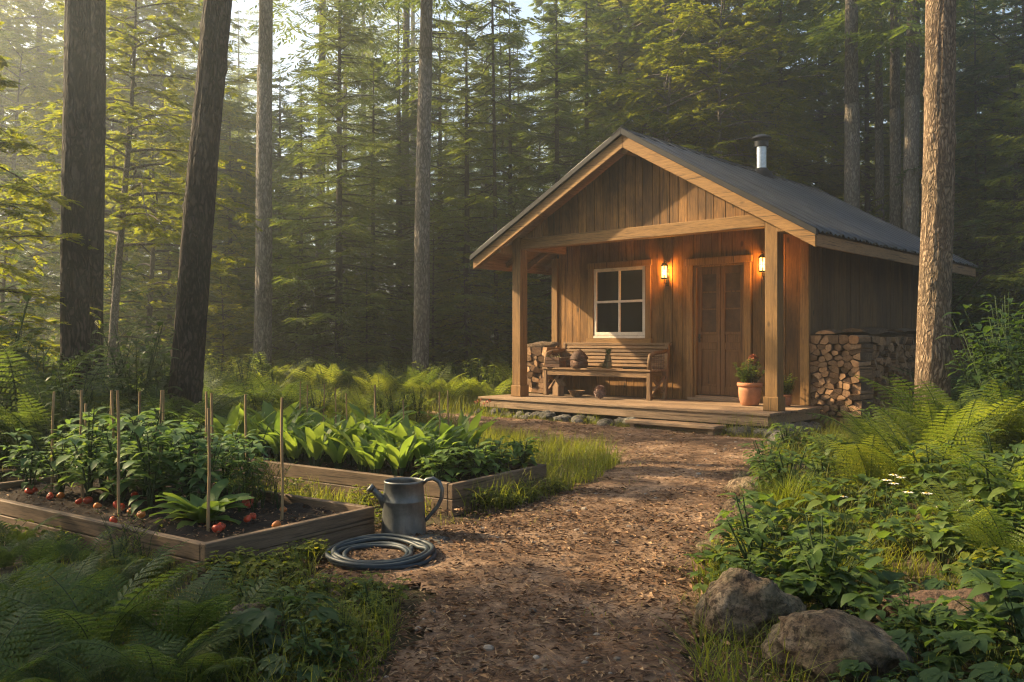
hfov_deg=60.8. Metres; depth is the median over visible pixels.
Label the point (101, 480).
pepper plant
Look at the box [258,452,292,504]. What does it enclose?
wispy weed
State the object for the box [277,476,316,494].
weed
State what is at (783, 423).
foundation stone
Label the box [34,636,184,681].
fern
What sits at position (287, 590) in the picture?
weed
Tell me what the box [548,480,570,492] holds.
weed
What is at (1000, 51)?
sapling
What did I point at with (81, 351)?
leafy shrub
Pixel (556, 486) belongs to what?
weed
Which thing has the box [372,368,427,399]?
fern
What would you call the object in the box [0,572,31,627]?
fern
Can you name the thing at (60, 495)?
tomato
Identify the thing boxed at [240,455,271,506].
wispy weed
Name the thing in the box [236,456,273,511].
wispy weed
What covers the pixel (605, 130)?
leafy tree
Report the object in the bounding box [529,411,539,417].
foundation stone
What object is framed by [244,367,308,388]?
fern
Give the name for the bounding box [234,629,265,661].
weed
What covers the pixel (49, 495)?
tomato
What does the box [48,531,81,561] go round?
fern
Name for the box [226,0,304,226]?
conifer tree
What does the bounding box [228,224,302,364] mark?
spruce tree
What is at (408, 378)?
fern
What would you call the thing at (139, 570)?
fern
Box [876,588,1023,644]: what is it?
flat rock
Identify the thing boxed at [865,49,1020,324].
leafy tree
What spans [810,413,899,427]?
timber sill
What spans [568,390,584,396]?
wooden bowl
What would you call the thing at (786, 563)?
broad leaf weed
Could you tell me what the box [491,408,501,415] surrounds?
foundation stone
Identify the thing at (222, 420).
tall vegetable
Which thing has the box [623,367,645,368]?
stick
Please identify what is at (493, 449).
leafy vegetable
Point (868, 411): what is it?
broad leaf weed
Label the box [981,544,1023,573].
lobed leaf plant
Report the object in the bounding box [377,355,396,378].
wild plant
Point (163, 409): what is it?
bamboo stake
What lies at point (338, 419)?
tall vegetable
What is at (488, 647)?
gravel
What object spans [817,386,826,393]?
firewood log
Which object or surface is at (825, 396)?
firewood log
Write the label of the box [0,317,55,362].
leafy shrub
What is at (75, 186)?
conifer tree
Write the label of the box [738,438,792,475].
broad leaf weed
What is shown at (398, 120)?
spruce tree
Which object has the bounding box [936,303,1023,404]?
leafy shrub
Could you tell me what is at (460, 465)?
leafy vegetable
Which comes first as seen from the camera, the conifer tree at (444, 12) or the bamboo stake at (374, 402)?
the bamboo stake at (374, 402)
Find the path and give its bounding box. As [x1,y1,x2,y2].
[307,411,804,681]
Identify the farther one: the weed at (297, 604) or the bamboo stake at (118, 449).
the bamboo stake at (118, 449)
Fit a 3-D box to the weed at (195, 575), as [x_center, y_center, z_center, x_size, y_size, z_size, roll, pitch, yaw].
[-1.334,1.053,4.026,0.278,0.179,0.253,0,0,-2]
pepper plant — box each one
[0,427,50,489]
[35,428,79,494]
[48,412,115,487]
[54,407,125,495]
[68,418,131,491]
[87,413,174,503]
[105,408,181,496]
[110,414,180,512]
[115,409,179,476]
[120,420,156,480]
[127,419,196,500]
[146,418,191,478]
[151,422,223,500]
[168,428,238,498]
[183,425,238,489]
[205,420,260,493]
[220,427,277,495]
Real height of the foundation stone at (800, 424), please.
0.204 m
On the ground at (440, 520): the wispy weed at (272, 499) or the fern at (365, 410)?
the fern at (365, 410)
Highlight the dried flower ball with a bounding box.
[593,385,606,398]
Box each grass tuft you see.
[667,539,788,586]
[726,458,859,522]
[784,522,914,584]
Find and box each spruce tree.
[122,131,221,378]
[152,216,247,372]
[172,102,277,368]
[211,76,347,362]
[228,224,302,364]
[237,93,357,365]
[243,0,429,382]
[284,271,333,377]
[299,57,437,369]
[340,257,392,380]
[345,69,452,365]
[364,12,502,365]
[380,4,542,378]
[397,224,465,376]
[429,33,546,371]
[437,31,551,371]
[473,0,596,341]
[480,272,541,370]
[523,0,631,339]
[886,51,971,303]
[901,20,1007,362]
[951,125,1019,364]
[952,0,1023,361]
[963,132,1020,360]
[964,64,1023,364]
[996,236,1023,337]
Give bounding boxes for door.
[685,254,752,401]
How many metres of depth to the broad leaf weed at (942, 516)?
4.04 m
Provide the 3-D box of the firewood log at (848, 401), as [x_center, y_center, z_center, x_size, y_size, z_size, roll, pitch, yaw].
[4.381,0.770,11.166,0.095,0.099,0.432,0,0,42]
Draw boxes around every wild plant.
[204,347,220,380]
[204,354,226,391]
[208,358,235,383]
[227,363,244,386]
[231,354,262,392]
[231,361,256,379]
[238,357,264,385]
[247,352,270,375]
[247,378,263,392]
[249,388,280,410]
[251,354,272,377]
[263,369,282,388]
[290,357,311,384]
[304,385,336,416]
[309,357,330,377]
[312,369,326,395]
[312,394,334,414]
[326,353,355,390]
[330,387,355,417]
[368,394,388,421]
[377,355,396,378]
[378,364,403,393]
[380,396,397,419]
[385,390,413,426]
[397,360,411,380]
[401,393,416,419]
[407,385,432,422]
[413,359,443,383]
[431,362,453,385]
[449,362,474,379]
[462,358,489,402]
[480,365,504,393]
[486,371,508,390]
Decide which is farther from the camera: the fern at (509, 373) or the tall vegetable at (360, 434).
the fern at (509, 373)
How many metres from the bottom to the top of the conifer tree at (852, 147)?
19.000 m
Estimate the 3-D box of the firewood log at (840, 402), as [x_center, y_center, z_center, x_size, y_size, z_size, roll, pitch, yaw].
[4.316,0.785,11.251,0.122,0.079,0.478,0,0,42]
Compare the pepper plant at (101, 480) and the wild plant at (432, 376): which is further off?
the wild plant at (432, 376)
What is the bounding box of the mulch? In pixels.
[0,453,512,538]
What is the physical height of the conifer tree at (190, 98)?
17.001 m
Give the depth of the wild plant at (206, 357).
16.28 m
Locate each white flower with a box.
[832,495,846,512]
[880,479,898,517]
[888,474,905,514]
[904,491,932,523]
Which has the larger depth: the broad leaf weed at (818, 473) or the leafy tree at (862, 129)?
the leafy tree at (862, 129)
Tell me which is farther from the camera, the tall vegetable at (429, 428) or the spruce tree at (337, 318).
the spruce tree at (337, 318)
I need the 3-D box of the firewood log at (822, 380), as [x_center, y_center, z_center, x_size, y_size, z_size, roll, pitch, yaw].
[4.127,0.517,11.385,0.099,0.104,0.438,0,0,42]
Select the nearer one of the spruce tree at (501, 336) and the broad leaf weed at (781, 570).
the broad leaf weed at (781, 570)
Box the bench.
[542,343,670,400]
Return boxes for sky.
[0,0,1020,339]
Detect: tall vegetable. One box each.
[181,402,260,454]
[210,408,274,453]
[225,427,273,458]
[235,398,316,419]
[247,399,324,458]
[248,404,318,462]
[251,402,306,455]
[267,421,324,463]
[276,419,365,466]
[283,405,340,429]
[285,422,315,460]
[291,413,357,462]
[301,416,345,427]
[302,408,359,455]
[310,408,384,465]
[314,431,361,468]
[328,426,386,471]
[331,399,413,424]
[331,424,393,466]
[343,420,402,467]
[347,436,400,473]
[348,406,416,431]
[360,424,434,476]
[366,409,445,471]
[385,416,465,475]
[390,413,447,459]
[409,420,438,434]
[411,420,466,433]
[416,412,488,468]
[420,407,497,463]
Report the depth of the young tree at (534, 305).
18.04 m
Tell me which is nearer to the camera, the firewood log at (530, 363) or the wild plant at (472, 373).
the firewood log at (530, 363)
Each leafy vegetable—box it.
[411,439,447,480]
[412,434,466,481]
[436,438,474,476]
[451,441,501,477]
[464,437,490,470]
[478,438,510,463]
[483,438,514,473]
[501,435,543,467]
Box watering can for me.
[366,476,443,535]
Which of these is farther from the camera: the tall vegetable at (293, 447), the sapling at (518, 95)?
the sapling at (518, 95)
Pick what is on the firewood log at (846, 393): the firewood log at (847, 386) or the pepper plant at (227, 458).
the firewood log at (847, 386)
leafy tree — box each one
[0,0,111,226]
[0,0,130,312]
[0,0,265,380]
[0,21,103,404]
[0,32,128,357]
[0,76,146,357]
[0,166,59,365]
[0,222,59,346]
[1,0,190,234]
[9,68,185,374]
[26,0,298,365]
[44,91,252,378]
[103,73,304,364]
[103,218,172,383]
[107,60,253,340]
[142,104,309,364]
[212,109,351,350]
[244,107,327,285]
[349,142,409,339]
[481,0,690,245]
[550,0,774,162]
[574,87,692,145]
[589,0,746,163]
[614,0,843,200]
[643,0,820,183]
[681,0,888,213]
[737,0,920,196]
[776,73,869,199]
[813,1,1018,218]
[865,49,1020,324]
[871,0,1021,294]
[895,9,1023,354]
[978,113,1022,348]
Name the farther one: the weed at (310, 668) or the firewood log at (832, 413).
the firewood log at (832, 413)
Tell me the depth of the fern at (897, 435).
5.96 m
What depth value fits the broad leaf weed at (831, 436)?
7.58 m
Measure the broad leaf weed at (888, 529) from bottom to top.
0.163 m
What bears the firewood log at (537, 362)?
on the firewood log at (537, 370)
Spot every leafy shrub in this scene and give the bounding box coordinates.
[0,295,53,449]
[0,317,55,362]
[0,321,46,362]
[0,341,34,445]
[17,337,82,405]
[38,354,116,472]
[55,332,135,409]
[84,357,153,447]
[86,321,182,424]
[91,332,144,406]
[124,334,205,405]
[137,337,203,418]
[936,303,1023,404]
[943,334,1014,402]
[944,288,1023,401]
[959,304,1023,393]
[976,337,1006,386]
[980,319,1023,410]
[988,304,1023,375]
[991,345,1023,411]
[998,333,1023,390]
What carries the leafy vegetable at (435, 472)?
on the raised bed at (345, 476)
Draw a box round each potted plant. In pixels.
[733,354,764,382]
[783,373,795,394]
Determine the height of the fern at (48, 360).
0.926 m
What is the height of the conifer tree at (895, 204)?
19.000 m
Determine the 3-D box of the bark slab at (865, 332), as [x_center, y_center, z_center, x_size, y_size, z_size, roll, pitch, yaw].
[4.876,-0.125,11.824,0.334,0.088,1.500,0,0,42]
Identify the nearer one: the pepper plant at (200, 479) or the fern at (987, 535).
the fern at (987, 535)
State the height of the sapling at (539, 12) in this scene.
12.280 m
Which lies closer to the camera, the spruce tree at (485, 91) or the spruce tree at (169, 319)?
the spruce tree at (169, 319)
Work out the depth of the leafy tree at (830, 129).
25.65 m
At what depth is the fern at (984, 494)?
4.40 m
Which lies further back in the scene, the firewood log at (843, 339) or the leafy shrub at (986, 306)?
the firewood log at (843, 339)
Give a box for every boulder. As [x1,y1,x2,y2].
[692,567,806,644]
[760,608,913,681]
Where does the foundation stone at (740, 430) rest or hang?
on the ground at (440, 520)
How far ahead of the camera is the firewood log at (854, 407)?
10.98 m
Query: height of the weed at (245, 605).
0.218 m
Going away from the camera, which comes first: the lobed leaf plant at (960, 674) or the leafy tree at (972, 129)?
the lobed leaf plant at (960, 674)
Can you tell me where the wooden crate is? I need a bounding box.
[545,353,565,366]
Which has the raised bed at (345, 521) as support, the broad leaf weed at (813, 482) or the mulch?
the mulch
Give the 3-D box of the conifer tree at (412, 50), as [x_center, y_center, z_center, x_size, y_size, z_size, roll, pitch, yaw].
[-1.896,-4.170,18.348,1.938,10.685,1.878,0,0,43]
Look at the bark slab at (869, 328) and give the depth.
12.22 m
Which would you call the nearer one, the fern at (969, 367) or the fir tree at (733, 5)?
the fern at (969, 367)
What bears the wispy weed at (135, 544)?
on the ground at (440, 520)
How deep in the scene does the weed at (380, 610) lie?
3.29 m
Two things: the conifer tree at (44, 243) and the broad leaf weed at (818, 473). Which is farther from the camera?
the conifer tree at (44, 243)
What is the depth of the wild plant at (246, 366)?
16.33 m
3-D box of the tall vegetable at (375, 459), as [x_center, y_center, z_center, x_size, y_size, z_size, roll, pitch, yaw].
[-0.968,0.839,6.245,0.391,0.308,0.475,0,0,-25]
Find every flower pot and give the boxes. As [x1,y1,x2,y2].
[737,382,762,405]
[783,394,791,405]
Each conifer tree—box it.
[0,0,106,372]
[1,1,60,304]
[24,19,59,322]
[24,36,54,322]
[60,0,92,399]
[90,0,105,426]
[106,6,168,354]
[135,47,162,331]
[152,0,256,224]
[157,9,196,249]
[159,0,254,330]
[166,0,231,451]
[199,0,322,372]
[217,8,256,355]
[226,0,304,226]
[247,0,409,355]
[285,47,328,259]
[297,0,392,368]
[304,69,349,351]
[311,6,415,367]
[316,0,490,338]
[336,0,477,377]
[342,1,395,313]
[352,55,395,262]
[368,0,473,361]
[430,4,476,305]
[448,4,502,337]
[524,1,576,201]
[564,7,635,160]
[742,0,925,208]
[778,0,964,220]
[799,0,975,227]
[818,0,1004,236]
[860,13,902,224]
[913,0,956,413]
[973,2,1020,135]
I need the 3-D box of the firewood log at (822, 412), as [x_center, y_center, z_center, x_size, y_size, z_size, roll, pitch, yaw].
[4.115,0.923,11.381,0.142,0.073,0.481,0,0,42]
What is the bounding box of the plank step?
[625,419,725,434]
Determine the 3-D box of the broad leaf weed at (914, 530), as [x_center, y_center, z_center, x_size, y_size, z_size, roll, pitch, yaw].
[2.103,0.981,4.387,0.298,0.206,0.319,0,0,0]
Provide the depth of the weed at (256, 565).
4.12 m
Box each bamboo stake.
[50,392,54,492]
[80,390,83,500]
[84,404,86,426]
[107,390,112,479]
[110,392,114,485]
[116,390,120,514]
[138,392,140,480]
[159,390,162,477]
[162,390,164,448]
[205,391,207,487]
[206,408,210,531]
[210,393,212,489]
[244,394,247,459]
[280,398,283,519]
[299,381,300,414]
[306,385,307,414]
[322,384,324,454]
[334,388,336,423]
[373,385,375,427]
[439,392,440,436]
[447,390,449,469]
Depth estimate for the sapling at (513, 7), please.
22.32 m
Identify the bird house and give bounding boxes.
[551,379,565,395]
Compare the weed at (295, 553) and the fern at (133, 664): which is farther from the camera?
the weed at (295, 553)
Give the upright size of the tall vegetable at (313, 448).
0.410 m
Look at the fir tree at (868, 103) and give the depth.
25.91 m
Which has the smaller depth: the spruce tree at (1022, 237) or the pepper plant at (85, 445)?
the pepper plant at (85, 445)
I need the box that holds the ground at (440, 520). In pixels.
[0,340,1023,681]
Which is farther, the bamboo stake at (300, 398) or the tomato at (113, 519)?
the bamboo stake at (300, 398)
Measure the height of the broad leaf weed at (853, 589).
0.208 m
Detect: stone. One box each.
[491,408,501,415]
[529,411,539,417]
[539,410,555,420]
[553,414,571,421]
[571,415,586,421]
[572,418,583,423]
[587,416,598,422]
[596,418,614,425]
[597,422,608,425]
[614,417,624,426]
[622,417,637,426]
[696,539,722,552]
[708,519,721,526]
[717,497,774,527]
[724,426,740,435]
[726,476,768,495]
[732,426,754,436]
[732,471,754,478]
[753,428,766,437]
[762,429,776,437]
[767,430,790,448]
[768,422,800,436]
[785,463,812,476]
[793,421,812,434]
[809,421,821,432]
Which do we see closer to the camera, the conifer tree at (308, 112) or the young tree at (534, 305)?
the young tree at (534, 305)
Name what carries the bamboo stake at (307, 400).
in the raised bed at (345, 476)
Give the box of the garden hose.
[324,533,436,570]
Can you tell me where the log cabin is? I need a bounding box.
[470,127,978,428]
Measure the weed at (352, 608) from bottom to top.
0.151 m
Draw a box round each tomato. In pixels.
[25,488,32,493]
[46,492,53,499]
[57,492,64,498]
[75,498,81,504]
[83,496,92,503]
[93,503,101,507]
[109,516,117,522]
[120,504,124,510]
[137,510,145,518]
[212,524,221,532]
[217,522,225,529]
[243,515,250,522]
[245,501,251,507]
[249,513,255,519]
[272,520,280,526]
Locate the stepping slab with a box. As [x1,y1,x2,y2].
[414,533,449,543]
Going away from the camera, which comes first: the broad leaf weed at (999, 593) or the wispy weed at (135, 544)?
the broad leaf weed at (999, 593)
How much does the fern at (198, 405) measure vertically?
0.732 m
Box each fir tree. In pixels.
[0,223,47,322]
[45,225,59,341]
[107,247,147,342]
[212,78,255,284]
[430,134,491,342]
[493,126,548,346]
[517,2,626,334]
[550,0,683,168]
[581,0,732,147]
[640,0,785,176]
[685,0,819,183]
[726,0,860,195]
[764,0,902,216]
[820,0,920,228]
[869,8,996,353]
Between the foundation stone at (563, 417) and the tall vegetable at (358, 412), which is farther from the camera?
the foundation stone at (563, 417)
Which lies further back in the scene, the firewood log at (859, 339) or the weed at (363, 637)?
the firewood log at (859, 339)
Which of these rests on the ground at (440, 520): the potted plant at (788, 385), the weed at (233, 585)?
the weed at (233, 585)
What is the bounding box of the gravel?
[383,425,758,681]
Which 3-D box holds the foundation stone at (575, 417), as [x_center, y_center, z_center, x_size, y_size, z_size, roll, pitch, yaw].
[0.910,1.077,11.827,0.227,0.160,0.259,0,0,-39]
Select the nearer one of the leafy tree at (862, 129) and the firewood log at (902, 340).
the firewood log at (902, 340)
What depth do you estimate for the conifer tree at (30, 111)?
39.15 m
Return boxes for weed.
[0,518,33,550]
[19,524,60,548]
[40,528,81,551]
[88,505,139,567]
[96,553,123,572]
[108,507,151,555]
[108,552,166,585]
[116,508,166,561]
[144,553,189,578]
[190,546,253,578]
[191,550,253,582]
[207,557,267,585]
[209,647,265,681]
[210,639,264,670]
[214,641,238,681]
[215,599,260,632]
[218,634,251,674]
[222,458,255,511]
[222,581,278,606]
[225,571,253,595]
[226,579,269,604]
[230,553,287,584]
[231,576,260,596]
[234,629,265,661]
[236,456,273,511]
[239,591,267,605]
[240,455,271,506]
[245,646,273,671]
[246,547,293,568]
[248,555,273,576]
[251,555,308,585]
[252,451,279,507]
[253,587,284,607]
[253,603,299,651]
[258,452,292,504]
[258,455,295,509]
[258,579,279,604]
[259,579,296,598]
[264,546,312,571]
[267,584,304,622]
[274,594,305,637]
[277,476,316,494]
[278,585,306,605]
[278,617,334,681]
[280,592,315,620]
[280,641,320,666]
[283,656,323,681]
[286,542,304,567]
[289,643,350,681]
[290,574,338,595]
[291,603,360,650]
[292,538,329,553]
[292,538,330,563]
[302,487,320,497]
[303,610,323,638]
[303,627,328,651]
[308,571,338,601]
[309,598,332,620]
[309,600,369,628]
[312,642,351,675]
[319,629,359,681]
[320,571,380,605]
[327,600,357,647]
[329,598,349,639]
[331,577,365,606]
[337,618,390,652]
[338,584,367,604]
[342,484,374,503]
[349,496,371,504]
[349,579,385,624]
[352,491,383,506]
[360,590,386,623]
[363,591,399,616]
[365,572,390,607]
[366,597,389,636]
[371,577,410,604]
[375,505,382,524]
[464,487,505,511]
[485,486,522,506]
[485,490,518,508]
[495,490,528,507]
[502,483,536,499]
[517,481,542,495]
[521,487,541,500]
[532,477,567,494]
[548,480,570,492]
[683,542,771,575]
[687,560,746,591]
[705,491,790,577]
[711,520,772,552]
[714,488,842,545]
[720,556,769,577]
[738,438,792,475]
[739,501,807,565]
[740,537,784,566]
[741,524,780,551]
[744,453,804,496]
[746,549,798,592]
[749,555,822,596]
[751,462,780,477]
[752,447,822,492]
[759,478,774,493]
[761,435,808,452]
[767,422,813,454]
[768,527,901,608]
[768,539,803,561]
[775,530,903,577]
[777,477,834,504]
[778,518,840,543]
[779,489,907,548]
[781,510,871,610]
[783,557,907,617]
[785,436,821,460]
[792,455,866,494]
[796,434,836,446]
[800,474,895,519]
[801,458,836,495]
[804,595,821,609]
[806,434,843,461]
[808,464,880,500]
[813,510,875,539]
[816,575,889,623]
[824,439,868,461]
[833,441,886,465]
[836,491,858,508]
[838,480,890,507]
[842,544,912,581]
[846,604,943,641]
[854,407,887,427]
[854,494,919,530]
[855,522,894,547]
[871,515,922,549]
[871,536,894,553]
[874,487,909,506]
[880,500,980,565]
[881,522,929,551]
[882,580,936,649]
[889,494,918,526]
[889,609,943,649]
[891,463,973,509]
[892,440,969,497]
[892,517,1002,578]
[893,514,938,549]
[901,488,957,515]
[915,485,979,508]
[919,597,1023,677]
[926,505,1023,567]
[928,438,979,488]
[929,567,1023,663]
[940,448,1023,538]
[950,541,1018,584]
[956,499,1023,544]
[959,476,1023,538]
[961,500,1023,537]
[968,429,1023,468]
[990,556,1023,579]
[1002,442,1023,481]
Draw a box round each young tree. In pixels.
[204,265,253,374]
[207,237,309,370]
[248,251,334,368]
[341,272,411,373]
[477,270,551,378]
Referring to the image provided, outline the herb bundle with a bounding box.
[595,348,612,368]
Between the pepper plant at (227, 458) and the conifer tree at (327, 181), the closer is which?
the pepper plant at (227, 458)
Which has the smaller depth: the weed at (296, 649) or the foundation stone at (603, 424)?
the weed at (296, 649)
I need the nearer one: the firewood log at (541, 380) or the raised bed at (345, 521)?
the raised bed at (345, 521)
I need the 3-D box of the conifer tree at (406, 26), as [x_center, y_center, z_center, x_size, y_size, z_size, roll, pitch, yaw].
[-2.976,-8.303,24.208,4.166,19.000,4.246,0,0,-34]
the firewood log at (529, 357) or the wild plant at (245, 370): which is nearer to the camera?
the firewood log at (529, 357)
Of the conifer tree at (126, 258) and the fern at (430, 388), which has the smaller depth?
the fern at (430, 388)
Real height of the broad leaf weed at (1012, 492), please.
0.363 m
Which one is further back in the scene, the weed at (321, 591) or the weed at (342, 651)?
the weed at (321, 591)
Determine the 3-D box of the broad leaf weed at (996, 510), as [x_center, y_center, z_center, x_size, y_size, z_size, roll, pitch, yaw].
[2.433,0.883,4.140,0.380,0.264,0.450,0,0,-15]
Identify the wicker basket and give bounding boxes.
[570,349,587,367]
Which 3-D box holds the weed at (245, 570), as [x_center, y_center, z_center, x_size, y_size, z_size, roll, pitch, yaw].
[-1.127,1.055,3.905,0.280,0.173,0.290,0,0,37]
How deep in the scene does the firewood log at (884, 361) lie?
11.48 m
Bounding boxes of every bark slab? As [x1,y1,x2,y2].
[527,343,555,347]
[535,341,559,346]
[815,329,855,334]
[842,328,902,334]
[861,327,903,332]
[887,328,915,333]
[951,330,969,334]
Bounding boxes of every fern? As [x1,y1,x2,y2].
[0,327,46,420]
[0,346,136,469]
[0,352,154,476]
[0,393,108,475]
[0,407,35,444]
[0,513,63,553]
[0,533,37,568]
[0,540,202,667]
[0,547,62,609]
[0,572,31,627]
[0,583,84,661]
[0,601,81,681]
[0,619,136,681]
[1,344,106,402]
[2,529,83,571]
[2,549,116,628]
[5,349,59,375]
[18,364,157,446]
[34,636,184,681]
[41,525,128,567]
[45,548,117,580]
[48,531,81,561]
[49,561,211,627]
[65,616,249,681]
[66,388,179,449]
[86,554,147,592]
[88,536,142,572]
[90,384,226,456]
[101,559,236,653]
[107,542,176,585]
[110,389,227,447]
[119,371,221,414]
[123,628,251,681]
[127,361,253,411]
[132,377,251,451]
[186,569,278,628]
[202,381,273,426]
[207,375,227,404]
[216,369,302,410]
[223,394,283,416]
[225,371,323,409]
[226,352,293,386]
[234,363,295,388]
[236,400,285,417]
[238,356,313,384]
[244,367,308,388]
[255,405,306,411]
[257,398,312,415]
[263,381,309,403]
[266,375,332,419]
[276,360,333,394]
[278,358,315,381]
[283,363,359,394]
[297,382,350,406]
[303,386,344,410]
[318,354,388,398]
[331,395,371,415]
[334,400,368,414]
[336,382,402,416]
[349,363,414,399]
[350,400,397,416]
[366,392,417,415]
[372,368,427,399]
[377,392,438,415]
[381,369,428,391]
[385,366,455,401]
[403,364,470,407]
[417,373,479,404]
[426,353,475,378]
[430,357,480,377]
[443,374,486,402]
[460,374,511,395]
[470,365,500,390]
[489,367,509,391]
[490,354,533,392]
[807,402,916,450]
[810,414,898,454]
[810,430,946,496]
[833,402,963,487]
[842,407,944,454]
[847,413,909,443]
[851,400,1010,482]
[851,408,987,500]
[853,372,1016,428]
[855,438,967,502]
[868,399,1000,447]
[873,395,1023,465]
[877,407,979,436]
[891,366,979,401]
[900,474,1023,551]
[905,388,1023,422]
[912,377,1023,465]
[914,445,1023,507]
[923,443,1023,527]
[943,492,1023,579]
[950,361,989,393]
[951,373,983,402]
[960,407,1022,439]
[965,431,1023,468]
[975,389,1023,419]
[989,376,1020,406]
[994,399,1023,422]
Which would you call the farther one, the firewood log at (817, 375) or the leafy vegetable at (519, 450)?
the firewood log at (817, 375)
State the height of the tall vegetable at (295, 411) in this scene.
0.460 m
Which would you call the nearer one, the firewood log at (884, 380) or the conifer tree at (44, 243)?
the firewood log at (884, 380)
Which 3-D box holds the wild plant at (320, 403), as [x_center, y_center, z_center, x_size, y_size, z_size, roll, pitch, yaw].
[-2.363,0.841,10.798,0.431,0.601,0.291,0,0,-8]
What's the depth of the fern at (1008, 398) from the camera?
6.39 m
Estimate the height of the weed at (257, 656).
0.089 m
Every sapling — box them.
[225,116,254,339]
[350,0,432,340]
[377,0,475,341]
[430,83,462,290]
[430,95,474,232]
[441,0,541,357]
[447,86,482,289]
[476,0,548,294]
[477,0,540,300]
[496,19,544,279]
[496,44,535,200]
[502,61,547,211]
[513,0,575,340]
[952,0,1013,359]
[955,5,996,142]
[956,0,1021,265]
[968,0,1009,232]
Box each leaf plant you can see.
[141,478,254,528]
[189,622,288,655]
[206,602,288,659]
[215,592,351,653]
[253,642,356,681]
[825,669,883,681]
[837,659,923,681]
[880,668,922,681]
[881,623,1004,671]
[883,625,944,650]
[914,604,981,619]
[916,654,1007,681]
[920,571,991,594]
[928,603,1014,641]
[932,627,1023,665]
[951,672,1023,681]
[958,557,1010,583]
[959,567,1022,597]
[962,654,1023,681]
[966,596,1023,642]
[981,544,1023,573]
[991,578,1023,602]
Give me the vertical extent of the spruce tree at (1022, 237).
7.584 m
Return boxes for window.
[586,259,651,342]
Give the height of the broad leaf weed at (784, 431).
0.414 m
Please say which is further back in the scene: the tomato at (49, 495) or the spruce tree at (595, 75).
the spruce tree at (595, 75)
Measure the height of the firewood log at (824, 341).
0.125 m
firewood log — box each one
[527,347,532,354]
[527,355,532,360]
[527,360,533,365]
[527,372,536,377]
[527,382,537,387]
[531,387,537,392]
[532,347,542,355]
[532,376,539,382]
[533,367,541,372]
[534,360,543,365]
[537,388,552,392]
[538,356,561,361]
[539,377,559,382]
[542,347,560,356]
[809,343,817,352]
[810,335,823,343]
[810,353,819,361]
[810,361,828,365]
[810,365,820,372]
[810,384,819,392]
[810,397,817,405]
[811,374,818,382]
[811,392,822,398]
[812,349,823,355]
[812,372,821,378]
[812,382,823,386]
[817,344,825,349]
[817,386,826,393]
[817,398,826,404]
[818,356,826,361]
[818,362,830,366]
[818,377,826,384]
[819,367,828,371]
[820,335,830,344]
[820,410,828,415]
[821,349,827,354]
[821,370,831,376]
[821,394,830,399]
[822,404,832,412]
[824,352,834,360]
[824,383,838,388]
[825,344,834,351]
[825,389,833,394]
[826,398,837,404]
[827,335,839,343]
[828,360,839,365]
[828,411,838,415]
[829,366,837,370]
[829,372,840,377]
[830,378,840,383]
[830,391,838,398]
[830,404,843,410]
[831,350,841,355]
[832,367,842,373]
[833,388,842,394]
[834,344,844,350]
[834,355,842,360]
[836,380,844,387]
[836,395,846,399]
[836,399,845,405]
[837,360,845,366]
[839,335,849,344]
[839,373,850,379]
[840,405,850,412]
[841,350,849,356]
[841,367,849,372]
[842,355,853,361]
[842,389,852,396]
[843,343,851,350]
[843,377,855,383]
[843,383,851,389]
[844,362,865,369]
[845,398,857,405]
[847,393,873,399]
[848,335,870,343]
[848,405,869,411]
[849,344,872,349]
[849,349,873,354]
[851,359,870,366]
[851,366,871,372]
[851,376,870,383]
[851,388,871,393]
[852,353,872,360]
[852,382,872,390]
[852,409,872,416]
[854,399,873,407]
[855,370,871,378]
[866,359,876,366]
[869,336,879,343]
[873,337,883,345]
[873,390,883,397]
[876,345,883,352]
[876,358,882,364]
[881,376,888,383]
[882,357,887,366]
[884,344,892,351]
[884,364,889,372]
[890,351,897,357]
[891,337,898,345]
[894,345,901,351]
[899,337,906,343]
[905,337,912,346]
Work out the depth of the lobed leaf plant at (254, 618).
2.95 m
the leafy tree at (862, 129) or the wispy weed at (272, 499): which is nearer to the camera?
the wispy weed at (272, 499)
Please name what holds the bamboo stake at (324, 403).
in the raised bed at (345, 476)
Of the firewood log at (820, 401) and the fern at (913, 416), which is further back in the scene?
the firewood log at (820, 401)
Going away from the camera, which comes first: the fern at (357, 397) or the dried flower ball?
the fern at (357, 397)
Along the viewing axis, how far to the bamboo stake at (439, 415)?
6.43 m
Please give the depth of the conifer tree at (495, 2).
23.53 m
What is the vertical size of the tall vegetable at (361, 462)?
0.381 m
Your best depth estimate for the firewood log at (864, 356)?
11.00 m
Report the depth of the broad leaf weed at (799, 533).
3.60 m
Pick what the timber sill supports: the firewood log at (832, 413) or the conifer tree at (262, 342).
the firewood log at (832, 413)
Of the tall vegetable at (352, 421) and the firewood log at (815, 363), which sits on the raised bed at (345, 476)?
the tall vegetable at (352, 421)
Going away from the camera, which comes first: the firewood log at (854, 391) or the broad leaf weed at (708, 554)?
the broad leaf weed at (708, 554)
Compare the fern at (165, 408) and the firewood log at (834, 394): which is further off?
the firewood log at (834, 394)
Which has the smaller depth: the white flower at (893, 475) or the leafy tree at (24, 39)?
the white flower at (893, 475)
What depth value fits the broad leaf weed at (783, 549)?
4.24 m
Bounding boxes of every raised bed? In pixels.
[0,470,374,579]
[194,448,546,516]
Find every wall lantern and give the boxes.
[661,260,668,285]
[758,252,764,279]
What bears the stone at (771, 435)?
on the ground at (440, 520)

